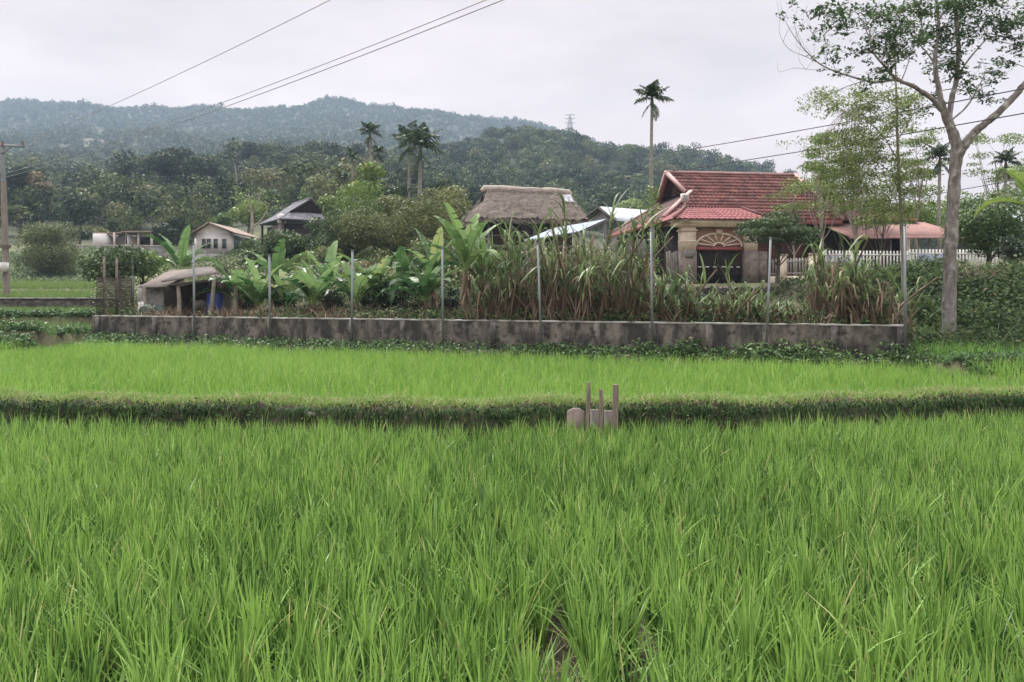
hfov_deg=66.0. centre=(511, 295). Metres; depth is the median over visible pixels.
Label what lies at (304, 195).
tree
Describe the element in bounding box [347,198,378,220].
tree
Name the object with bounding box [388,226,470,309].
banana plant
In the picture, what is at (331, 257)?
banana plant
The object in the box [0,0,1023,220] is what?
sky
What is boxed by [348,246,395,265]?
tree
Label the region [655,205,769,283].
entrance porch
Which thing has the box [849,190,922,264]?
tree
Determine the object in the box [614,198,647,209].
tree
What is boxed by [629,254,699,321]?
sugar cane
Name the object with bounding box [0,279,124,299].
rice grass
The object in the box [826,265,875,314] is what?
sugar cane
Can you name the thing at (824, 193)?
feathery tree
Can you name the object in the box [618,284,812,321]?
undergrowth
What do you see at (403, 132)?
areca palm
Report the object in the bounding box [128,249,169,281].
shrub
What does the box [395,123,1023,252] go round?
forest
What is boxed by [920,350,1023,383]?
weeds
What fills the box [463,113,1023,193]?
power cable
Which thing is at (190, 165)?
tree
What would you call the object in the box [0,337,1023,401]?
rice grass
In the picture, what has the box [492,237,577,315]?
sugar cane
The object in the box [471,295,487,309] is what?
shrub
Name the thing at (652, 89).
areca palm
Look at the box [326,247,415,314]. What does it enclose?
banana plant
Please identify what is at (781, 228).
tree
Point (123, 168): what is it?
tree
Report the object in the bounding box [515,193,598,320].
sugar cane
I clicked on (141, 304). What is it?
sack
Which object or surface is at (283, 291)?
banana plant
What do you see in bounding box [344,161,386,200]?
tree
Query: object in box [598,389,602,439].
wooden stake
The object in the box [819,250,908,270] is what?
picket fence
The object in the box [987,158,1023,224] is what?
tree
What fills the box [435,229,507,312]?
banana plant
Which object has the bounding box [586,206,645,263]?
metal roof house
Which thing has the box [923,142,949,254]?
areca palm
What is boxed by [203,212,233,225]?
tree
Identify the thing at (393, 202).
tree
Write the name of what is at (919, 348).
rice grass
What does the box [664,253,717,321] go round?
sugar cane
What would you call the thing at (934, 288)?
shrub
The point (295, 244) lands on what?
bush
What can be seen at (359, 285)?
banana plant
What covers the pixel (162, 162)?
tree
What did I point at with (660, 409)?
bank weeds
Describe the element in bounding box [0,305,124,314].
rice grass
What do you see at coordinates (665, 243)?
sugar cane
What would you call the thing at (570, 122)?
pylon
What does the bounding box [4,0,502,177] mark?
power cable
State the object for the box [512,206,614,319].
sugar cane
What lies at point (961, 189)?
power cable
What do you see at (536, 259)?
sugar cane
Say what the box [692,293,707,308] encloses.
shrub
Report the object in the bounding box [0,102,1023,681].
ground
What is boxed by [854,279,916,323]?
sugar cane
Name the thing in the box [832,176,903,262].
tree
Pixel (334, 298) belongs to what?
shrub
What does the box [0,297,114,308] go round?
dry stone wall
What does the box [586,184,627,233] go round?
tree
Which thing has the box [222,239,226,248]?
window
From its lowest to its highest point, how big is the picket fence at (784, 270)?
1.820 m
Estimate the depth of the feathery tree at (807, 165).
39.94 m
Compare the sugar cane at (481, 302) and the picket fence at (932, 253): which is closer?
the sugar cane at (481, 302)
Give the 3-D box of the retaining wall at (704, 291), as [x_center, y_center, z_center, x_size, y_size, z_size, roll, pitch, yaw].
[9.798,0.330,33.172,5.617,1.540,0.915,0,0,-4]
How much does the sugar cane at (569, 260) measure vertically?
3.905 m
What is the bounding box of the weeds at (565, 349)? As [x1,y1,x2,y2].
[0,317,951,373]
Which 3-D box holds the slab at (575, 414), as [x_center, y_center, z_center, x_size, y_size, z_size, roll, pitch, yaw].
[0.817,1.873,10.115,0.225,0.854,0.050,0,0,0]
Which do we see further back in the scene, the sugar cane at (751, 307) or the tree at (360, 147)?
the tree at (360, 147)
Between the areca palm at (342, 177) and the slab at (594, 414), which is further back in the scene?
the areca palm at (342, 177)
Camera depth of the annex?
41.60 m
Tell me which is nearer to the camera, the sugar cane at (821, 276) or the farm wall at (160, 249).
the sugar cane at (821, 276)
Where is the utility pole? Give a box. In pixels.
[0,141,23,295]
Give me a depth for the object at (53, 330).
26.42 m
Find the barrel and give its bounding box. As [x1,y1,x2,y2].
[206,293,223,315]
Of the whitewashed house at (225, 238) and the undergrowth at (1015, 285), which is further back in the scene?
the whitewashed house at (225, 238)
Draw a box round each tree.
[0,164,49,235]
[0,173,9,196]
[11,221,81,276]
[25,171,54,225]
[51,190,102,227]
[65,227,92,244]
[72,184,118,227]
[74,244,158,314]
[81,225,108,237]
[103,218,139,236]
[110,159,148,181]
[142,146,195,184]
[151,215,194,254]
[167,183,194,199]
[169,154,220,182]
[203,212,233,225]
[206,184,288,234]
[217,153,250,186]
[227,199,269,232]
[236,141,261,162]
[236,237,272,272]
[255,189,284,212]
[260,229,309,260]
[297,175,337,204]
[302,215,334,249]
[315,189,352,220]
[316,141,347,161]
[343,142,372,163]
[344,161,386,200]
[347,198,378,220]
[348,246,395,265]
[370,194,423,251]
[373,184,409,204]
[380,158,403,173]
[408,236,455,263]
[414,184,472,250]
[421,180,456,205]
[444,142,462,158]
[459,183,482,201]
[571,195,584,212]
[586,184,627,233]
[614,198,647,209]
[733,210,823,282]
[760,176,821,275]
[775,0,1023,338]
[776,56,946,324]
[782,179,839,224]
[795,129,835,257]
[809,149,870,253]
[829,91,881,253]
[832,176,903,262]
[888,126,948,262]
[892,184,946,254]
[928,191,982,261]
[940,186,1023,265]
[962,132,1023,264]
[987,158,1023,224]
[988,234,1023,266]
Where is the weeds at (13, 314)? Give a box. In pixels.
[0,307,148,349]
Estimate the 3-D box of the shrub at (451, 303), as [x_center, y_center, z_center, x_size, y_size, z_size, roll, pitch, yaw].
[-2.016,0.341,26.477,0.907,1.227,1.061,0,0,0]
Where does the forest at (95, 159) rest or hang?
on the ground at (74, 338)
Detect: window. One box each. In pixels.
[201,239,205,248]
[206,239,210,248]
[213,239,217,248]
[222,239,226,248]
[234,235,248,248]
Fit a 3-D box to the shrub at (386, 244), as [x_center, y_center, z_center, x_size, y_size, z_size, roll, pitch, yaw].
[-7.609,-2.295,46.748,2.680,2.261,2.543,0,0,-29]
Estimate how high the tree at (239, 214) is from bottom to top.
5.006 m
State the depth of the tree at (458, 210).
49.48 m
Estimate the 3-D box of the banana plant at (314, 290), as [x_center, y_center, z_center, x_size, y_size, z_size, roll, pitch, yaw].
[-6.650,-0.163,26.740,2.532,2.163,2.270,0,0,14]
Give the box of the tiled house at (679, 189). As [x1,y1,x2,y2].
[611,170,844,282]
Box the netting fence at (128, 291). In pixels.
[96,277,131,314]
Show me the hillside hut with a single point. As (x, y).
(297, 213)
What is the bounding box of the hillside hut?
[258,197,324,248]
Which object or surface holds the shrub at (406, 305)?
on the ground at (74, 338)
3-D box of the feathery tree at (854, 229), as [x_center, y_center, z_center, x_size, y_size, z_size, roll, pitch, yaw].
[16.751,-5.197,38.029,2.408,9.259,2.408,0,0,45]
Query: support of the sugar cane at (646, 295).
on the ground at (74, 338)
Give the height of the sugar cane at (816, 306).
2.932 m
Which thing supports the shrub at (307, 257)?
on the ground at (74, 338)
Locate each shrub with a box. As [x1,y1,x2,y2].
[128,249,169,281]
[216,261,236,275]
[228,265,262,280]
[238,295,261,312]
[268,284,296,308]
[283,254,317,270]
[310,246,346,263]
[311,254,329,270]
[316,292,345,310]
[339,260,373,274]
[355,286,372,308]
[360,240,407,255]
[370,278,412,316]
[387,256,422,275]
[400,288,428,310]
[438,288,460,311]
[444,249,462,285]
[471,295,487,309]
[554,252,587,269]
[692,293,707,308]
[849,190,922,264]
[913,285,941,294]
[957,276,992,287]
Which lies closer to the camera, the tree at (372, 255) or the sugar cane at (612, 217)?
the sugar cane at (612, 217)
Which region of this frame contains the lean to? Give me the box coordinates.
[524,218,607,274]
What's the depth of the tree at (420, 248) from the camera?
41.64 m
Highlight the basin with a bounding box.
[195,300,205,308]
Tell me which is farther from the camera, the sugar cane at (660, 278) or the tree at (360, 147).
the tree at (360, 147)
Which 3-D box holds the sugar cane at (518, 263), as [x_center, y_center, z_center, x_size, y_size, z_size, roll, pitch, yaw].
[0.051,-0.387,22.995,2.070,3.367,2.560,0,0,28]
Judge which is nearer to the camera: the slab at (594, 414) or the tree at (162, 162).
the slab at (594, 414)
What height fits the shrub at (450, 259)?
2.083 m
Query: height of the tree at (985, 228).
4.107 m
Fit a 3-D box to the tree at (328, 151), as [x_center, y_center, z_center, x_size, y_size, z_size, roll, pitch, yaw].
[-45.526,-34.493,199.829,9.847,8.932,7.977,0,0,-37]
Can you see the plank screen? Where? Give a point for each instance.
(672, 263)
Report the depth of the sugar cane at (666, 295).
22.05 m
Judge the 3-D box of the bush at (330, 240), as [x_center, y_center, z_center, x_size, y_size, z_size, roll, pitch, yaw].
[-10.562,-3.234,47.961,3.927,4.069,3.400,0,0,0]
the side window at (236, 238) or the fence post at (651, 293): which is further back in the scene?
the side window at (236, 238)
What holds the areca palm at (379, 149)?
on the ground at (74, 338)
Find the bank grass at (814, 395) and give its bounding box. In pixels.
[0,383,1023,418]
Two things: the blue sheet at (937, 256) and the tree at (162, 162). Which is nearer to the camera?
the blue sheet at (937, 256)
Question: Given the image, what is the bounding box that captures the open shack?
[137,266,237,316]
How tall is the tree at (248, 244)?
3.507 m
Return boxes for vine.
[643,185,663,295]
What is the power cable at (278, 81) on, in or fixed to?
attached to the utility pole
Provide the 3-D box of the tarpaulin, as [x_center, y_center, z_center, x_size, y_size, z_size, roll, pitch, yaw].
[-12.848,0.561,28.221,0.958,0.611,0.708,0,0,0]
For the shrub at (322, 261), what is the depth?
42.06 m
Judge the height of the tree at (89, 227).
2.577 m
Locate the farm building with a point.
(116, 238)
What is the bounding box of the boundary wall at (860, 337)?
[92,315,903,358]
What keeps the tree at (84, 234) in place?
on the ground at (74, 338)
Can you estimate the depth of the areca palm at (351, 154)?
67.93 m
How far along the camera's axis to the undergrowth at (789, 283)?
31.84 m
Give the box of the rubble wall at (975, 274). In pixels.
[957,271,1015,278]
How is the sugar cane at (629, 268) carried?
on the ground at (74, 338)
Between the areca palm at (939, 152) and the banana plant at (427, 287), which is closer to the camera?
the banana plant at (427, 287)
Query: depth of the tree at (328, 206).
61.91 m
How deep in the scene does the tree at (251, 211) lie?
85.94 m
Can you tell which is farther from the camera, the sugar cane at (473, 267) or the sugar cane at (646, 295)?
the sugar cane at (473, 267)
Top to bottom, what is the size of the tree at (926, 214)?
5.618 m
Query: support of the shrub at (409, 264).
on the ground at (74, 338)
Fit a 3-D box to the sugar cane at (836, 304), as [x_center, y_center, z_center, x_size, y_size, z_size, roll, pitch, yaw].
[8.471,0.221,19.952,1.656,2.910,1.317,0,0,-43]
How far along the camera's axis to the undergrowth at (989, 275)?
26.80 m
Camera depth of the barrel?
28.68 m
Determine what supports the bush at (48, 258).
on the ground at (74, 338)
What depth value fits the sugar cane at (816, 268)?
21.32 m
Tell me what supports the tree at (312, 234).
on the ground at (74, 338)
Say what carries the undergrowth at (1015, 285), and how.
on the ground at (74, 338)
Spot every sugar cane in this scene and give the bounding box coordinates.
[454,211,585,319]
[460,219,536,314]
[460,272,508,319]
[463,222,552,314]
[470,234,528,307]
[478,227,530,319]
[480,231,549,319]
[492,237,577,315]
[498,216,537,310]
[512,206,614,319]
[513,238,568,313]
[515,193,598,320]
[518,226,566,307]
[550,247,611,320]
[554,268,599,318]
[556,226,601,314]
[561,190,668,317]
[562,234,642,314]
[564,210,653,316]
[575,245,624,320]
[582,211,687,312]
[586,228,661,307]
[592,210,670,321]
[605,234,656,320]
[614,246,684,321]
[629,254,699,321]
[653,279,683,317]
[655,285,724,321]
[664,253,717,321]
[700,276,745,318]
[705,280,764,322]
[718,252,757,322]
[723,281,779,322]
[755,299,781,322]
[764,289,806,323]
[790,242,856,321]
[792,247,850,322]
[795,225,887,322]
[796,239,867,320]
[821,250,874,323]
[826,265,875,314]
[830,253,899,323]
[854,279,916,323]
[862,253,939,330]
[882,288,926,344]
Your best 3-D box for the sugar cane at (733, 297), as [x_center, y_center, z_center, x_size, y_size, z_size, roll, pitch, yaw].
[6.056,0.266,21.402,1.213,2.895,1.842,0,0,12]
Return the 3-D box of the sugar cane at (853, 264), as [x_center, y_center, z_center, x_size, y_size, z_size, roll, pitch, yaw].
[8.623,-0.102,20.287,2.517,3.327,2.737,0,0,-17]
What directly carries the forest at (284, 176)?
on the ground at (74, 338)
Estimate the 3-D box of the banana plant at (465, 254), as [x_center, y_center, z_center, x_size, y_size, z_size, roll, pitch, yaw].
[-1.669,-0.979,24.398,2.710,3.784,3.126,0,0,3]
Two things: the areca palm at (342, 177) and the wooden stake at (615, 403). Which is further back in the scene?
the areca palm at (342, 177)
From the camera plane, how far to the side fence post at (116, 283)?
29.07 m
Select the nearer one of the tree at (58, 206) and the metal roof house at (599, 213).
the metal roof house at (599, 213)
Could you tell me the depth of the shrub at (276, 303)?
29.30 m
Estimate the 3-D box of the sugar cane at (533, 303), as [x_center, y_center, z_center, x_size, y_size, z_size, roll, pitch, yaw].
[0.279,-0.764,22.851,3.354,3.330,1.992,0,0,26]
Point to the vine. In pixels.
(654, 211)
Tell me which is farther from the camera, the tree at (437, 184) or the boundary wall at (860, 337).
the tree at (437, 184)
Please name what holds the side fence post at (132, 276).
on the ground at (74, 338)
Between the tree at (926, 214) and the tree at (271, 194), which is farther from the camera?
the tree at (271, 194)
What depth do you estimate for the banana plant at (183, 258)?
37.45 m
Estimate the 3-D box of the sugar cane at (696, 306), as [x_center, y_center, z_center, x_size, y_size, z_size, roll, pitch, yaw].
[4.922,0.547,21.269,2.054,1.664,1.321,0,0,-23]
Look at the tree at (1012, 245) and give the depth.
29.93 m
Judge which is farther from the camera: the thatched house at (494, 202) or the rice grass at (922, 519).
the thatched house at (494, 202)
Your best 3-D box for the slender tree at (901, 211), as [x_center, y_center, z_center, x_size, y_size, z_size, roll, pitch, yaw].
[10.599,-2.817,23.451,5.208,8.903,3.436,0,0,0]
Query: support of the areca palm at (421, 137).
on the ground at (74, 338)
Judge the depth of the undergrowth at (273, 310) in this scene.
25.53 m
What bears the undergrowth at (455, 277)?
on the ground at (74, 338)
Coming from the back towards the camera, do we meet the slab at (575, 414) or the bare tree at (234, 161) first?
the bare tree at (234, 161)
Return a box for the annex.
[800,200,965,275]
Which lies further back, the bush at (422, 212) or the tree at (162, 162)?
the tree at (162, 162)
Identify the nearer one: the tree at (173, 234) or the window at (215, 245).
the window at (215, 245)
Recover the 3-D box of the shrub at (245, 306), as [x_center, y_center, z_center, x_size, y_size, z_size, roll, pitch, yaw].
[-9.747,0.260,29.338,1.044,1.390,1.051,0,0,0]
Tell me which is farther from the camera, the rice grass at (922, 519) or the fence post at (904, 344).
the fence post at (904, 344)
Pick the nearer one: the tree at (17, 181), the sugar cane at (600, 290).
the sugar cane at (600, 290)
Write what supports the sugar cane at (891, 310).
on the ground at (74, 338)
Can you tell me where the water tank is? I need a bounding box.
[277,214,285,229]
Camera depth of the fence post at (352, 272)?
23.66 m
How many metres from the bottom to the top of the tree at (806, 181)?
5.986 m
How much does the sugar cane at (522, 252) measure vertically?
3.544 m
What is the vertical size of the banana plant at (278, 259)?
2.978 m
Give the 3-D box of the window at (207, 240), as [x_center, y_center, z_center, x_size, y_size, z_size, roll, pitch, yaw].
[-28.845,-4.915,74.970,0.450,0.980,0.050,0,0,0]
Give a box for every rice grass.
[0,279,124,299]
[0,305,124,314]
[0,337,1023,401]
[0,405,1023,681]
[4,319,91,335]
[907,337,1023,362]
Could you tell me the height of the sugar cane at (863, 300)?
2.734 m
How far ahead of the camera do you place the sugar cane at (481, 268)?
24.11 m
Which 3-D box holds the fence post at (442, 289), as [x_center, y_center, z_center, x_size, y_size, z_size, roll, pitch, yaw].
[-2.002,0.056,22.644,0.101,2.888,0.102,0,0,21]
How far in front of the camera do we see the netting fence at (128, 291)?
28.85 m
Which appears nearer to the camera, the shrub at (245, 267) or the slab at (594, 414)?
the slab at (594, 414)
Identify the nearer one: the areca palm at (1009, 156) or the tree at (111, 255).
the tree at (111, 255)
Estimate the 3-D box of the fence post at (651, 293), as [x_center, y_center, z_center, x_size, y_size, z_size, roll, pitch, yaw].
[3.633,-0.115,20.528,0.104,3.231,0.110,0,0,21]
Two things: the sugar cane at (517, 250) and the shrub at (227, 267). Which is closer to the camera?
the sugar cane at (517, 250)
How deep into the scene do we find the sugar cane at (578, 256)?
22.92 m
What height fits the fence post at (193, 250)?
3.202 m
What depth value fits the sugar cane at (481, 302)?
23.19 m
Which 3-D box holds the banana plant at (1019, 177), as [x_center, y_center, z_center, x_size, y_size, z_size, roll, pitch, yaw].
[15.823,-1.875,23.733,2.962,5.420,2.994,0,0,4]
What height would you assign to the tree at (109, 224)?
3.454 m
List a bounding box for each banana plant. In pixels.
[142,224,222,281]
[189,254,272,315]
[221,257,287,314]
[244,238,316,309]
[251,269,302,313]
[281,259,350,316]
[283,240,371,306]
[313,261,409,314]
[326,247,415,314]
[358,246,437,312]
[374,252,463,315]
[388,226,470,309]
[415,201,501,318]
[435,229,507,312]
[974,168,1023,218]
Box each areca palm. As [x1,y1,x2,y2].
[334,170,351,198]
[344,147,360,205]
[356,121,383,160]
[369,144,386,217]
[389,120,417,198]
[391,122,444,204]
[633,79,673,287]
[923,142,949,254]
[987,146,1022,266]
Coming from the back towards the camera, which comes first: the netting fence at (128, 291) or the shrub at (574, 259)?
the shrub at (574, 259)
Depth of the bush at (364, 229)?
45.85 m
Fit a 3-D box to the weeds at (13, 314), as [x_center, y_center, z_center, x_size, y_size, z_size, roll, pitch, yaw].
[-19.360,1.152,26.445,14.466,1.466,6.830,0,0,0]
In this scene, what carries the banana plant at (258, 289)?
on the ground at (74, 338)
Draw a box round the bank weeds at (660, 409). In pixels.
[0,390,1023,442]
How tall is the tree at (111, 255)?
2.952 m
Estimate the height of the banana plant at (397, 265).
2.586 m
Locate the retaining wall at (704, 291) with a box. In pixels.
[678,286,772,300]
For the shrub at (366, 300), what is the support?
on the ground at (74, 338)
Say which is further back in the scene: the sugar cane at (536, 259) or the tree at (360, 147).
the tree at (360, 147)
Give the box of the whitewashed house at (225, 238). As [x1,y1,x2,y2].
[190,222,260,262]
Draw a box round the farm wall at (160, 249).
[73,244,166,256]
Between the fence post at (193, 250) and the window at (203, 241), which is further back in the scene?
the window at (203, 241)
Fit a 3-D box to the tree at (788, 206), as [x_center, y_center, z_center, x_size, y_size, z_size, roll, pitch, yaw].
[13.341,-3.073,37.429,2.479,5.119,2.578,0,0,-37]
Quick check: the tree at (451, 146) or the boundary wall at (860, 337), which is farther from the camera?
the tree at (451, 146)
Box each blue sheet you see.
[827,255,860,265]
[918,254,942,262]
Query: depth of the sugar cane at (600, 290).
22.17 m
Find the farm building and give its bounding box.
[93,231,164,244]
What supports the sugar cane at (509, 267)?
on the ground at (74, 338)
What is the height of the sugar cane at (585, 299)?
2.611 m
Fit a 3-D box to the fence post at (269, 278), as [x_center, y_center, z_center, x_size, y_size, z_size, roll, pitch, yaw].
[-7.604,0.112,24.738,0.103,2.777,0.108,0,0,21]
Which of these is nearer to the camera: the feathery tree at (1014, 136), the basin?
the basin
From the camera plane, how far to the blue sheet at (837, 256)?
36.39 m
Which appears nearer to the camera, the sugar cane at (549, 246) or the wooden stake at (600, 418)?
the wooden stake at (600, 418)
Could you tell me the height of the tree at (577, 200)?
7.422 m
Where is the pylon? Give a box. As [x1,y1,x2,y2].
[565,114,574,132]
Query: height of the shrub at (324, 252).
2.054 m
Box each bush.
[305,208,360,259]
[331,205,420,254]
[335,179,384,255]
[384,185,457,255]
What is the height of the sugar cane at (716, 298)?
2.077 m
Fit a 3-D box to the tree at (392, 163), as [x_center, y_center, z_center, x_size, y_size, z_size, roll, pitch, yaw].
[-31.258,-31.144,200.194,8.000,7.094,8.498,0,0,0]
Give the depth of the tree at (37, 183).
115.32 m
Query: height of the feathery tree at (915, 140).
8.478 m
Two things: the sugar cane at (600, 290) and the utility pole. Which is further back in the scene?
the utility pole
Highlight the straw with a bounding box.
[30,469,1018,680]
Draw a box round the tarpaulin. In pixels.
[139,303,164,315]
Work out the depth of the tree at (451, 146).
278.56 m
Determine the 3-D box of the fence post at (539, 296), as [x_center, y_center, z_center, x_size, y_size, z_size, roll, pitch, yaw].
[0.755,0.023,21.599,0.104,2.955,0.128,-2,0,0]
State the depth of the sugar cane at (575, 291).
23.96 m
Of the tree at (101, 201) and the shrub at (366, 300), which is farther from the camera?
the tree at (101, 201)
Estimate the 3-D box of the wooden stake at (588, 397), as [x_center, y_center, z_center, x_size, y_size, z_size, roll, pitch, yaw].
[0.963,1.704,10.011,0.086,1.195,0.061,0,0,-30]
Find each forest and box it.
[0,94,623,157]
[0,137,425,181]
[0,140,428,237]
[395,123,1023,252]
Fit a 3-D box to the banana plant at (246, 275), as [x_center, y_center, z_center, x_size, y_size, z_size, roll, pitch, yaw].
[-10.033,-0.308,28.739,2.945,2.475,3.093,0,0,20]
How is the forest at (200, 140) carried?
on the ground at (74, 338)
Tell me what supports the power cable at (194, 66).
attached to the utility pole
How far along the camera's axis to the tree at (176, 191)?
135.20 m
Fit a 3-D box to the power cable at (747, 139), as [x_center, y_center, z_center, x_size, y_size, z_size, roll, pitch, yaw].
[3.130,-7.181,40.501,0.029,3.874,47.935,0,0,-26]
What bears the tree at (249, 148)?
on the ground at (74, 338)
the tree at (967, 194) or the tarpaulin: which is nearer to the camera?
the tarpaulin
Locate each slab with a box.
[567,408,584,435]
[590,409,598,434]
[604,410,611,429]
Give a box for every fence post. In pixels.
[103,256,104,314]
[115,258,117,314]
[131,257,133,308]
[192,243,196,338]
[268,255,271,339]
[351,250,353,343]
[441,247,443,344]
[536,242,542,344]
[649,229,653,349]
[764,237,771,349]
[902,224,906,353]
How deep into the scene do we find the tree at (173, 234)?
79.50 m
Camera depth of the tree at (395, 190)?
57.39 m
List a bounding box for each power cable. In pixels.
[4,0,485,173]
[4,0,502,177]
[23,0,329,142]
[423,88,1023,179]
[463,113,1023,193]
[859,180,1012,204]
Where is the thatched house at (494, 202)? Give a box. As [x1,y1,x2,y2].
[461,185,588,278]
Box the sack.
[136,301,143,315]
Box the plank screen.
[666,251,677,283]
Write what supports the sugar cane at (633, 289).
on the ground at (74, 338)
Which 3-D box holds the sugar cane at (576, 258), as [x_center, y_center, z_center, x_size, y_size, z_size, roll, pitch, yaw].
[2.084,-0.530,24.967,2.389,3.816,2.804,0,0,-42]
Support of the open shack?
on the ground at (74, 338)
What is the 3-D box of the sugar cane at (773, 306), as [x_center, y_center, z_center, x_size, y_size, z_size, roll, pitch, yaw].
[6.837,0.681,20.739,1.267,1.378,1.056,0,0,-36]
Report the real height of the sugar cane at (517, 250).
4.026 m
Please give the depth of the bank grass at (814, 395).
10.75 m
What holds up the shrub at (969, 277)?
on the ground at (74, 338)
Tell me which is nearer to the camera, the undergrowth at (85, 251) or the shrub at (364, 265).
the shrub at (364, 265)
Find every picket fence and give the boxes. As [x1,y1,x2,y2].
[770,253,817,282]
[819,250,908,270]
[908,249,996,266]
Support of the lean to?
on the ground at (74, 338)
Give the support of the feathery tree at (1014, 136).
on the ground at (74, 338)
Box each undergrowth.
[0,237,266,282]
[79,241,608,309]
[101,268,1023,358]
[102,297,878,323]
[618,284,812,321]
[649,276,972,328]
[805,253,1023,354]
[886,262,1023,339]
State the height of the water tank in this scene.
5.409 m
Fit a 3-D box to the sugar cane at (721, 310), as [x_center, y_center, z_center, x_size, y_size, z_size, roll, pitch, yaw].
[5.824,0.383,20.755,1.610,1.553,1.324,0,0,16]
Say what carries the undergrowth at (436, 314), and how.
on the ground at (74, 338)
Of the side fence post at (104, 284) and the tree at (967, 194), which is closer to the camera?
the side fence post at (104, 284)
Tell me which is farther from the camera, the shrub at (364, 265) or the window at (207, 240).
the window at (207, 240)
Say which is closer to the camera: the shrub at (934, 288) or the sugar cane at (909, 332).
the sugar cane at (909, 332)
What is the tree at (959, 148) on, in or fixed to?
on the ground at (74, 338)
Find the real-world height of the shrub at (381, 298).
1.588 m
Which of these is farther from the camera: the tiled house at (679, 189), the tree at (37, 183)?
the tree at (37, 183)
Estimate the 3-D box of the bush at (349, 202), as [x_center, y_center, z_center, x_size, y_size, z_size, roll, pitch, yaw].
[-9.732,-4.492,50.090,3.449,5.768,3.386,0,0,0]
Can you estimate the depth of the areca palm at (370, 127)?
65.90 m
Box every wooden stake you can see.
[585,382,590,436]
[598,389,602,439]
[611,384,618,432]
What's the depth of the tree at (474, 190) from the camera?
148.92 m
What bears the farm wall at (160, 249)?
on the ground at (74, 338)
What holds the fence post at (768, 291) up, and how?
on the ground at (74, 338)
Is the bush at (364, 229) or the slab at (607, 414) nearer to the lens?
the slab at (607, 414)

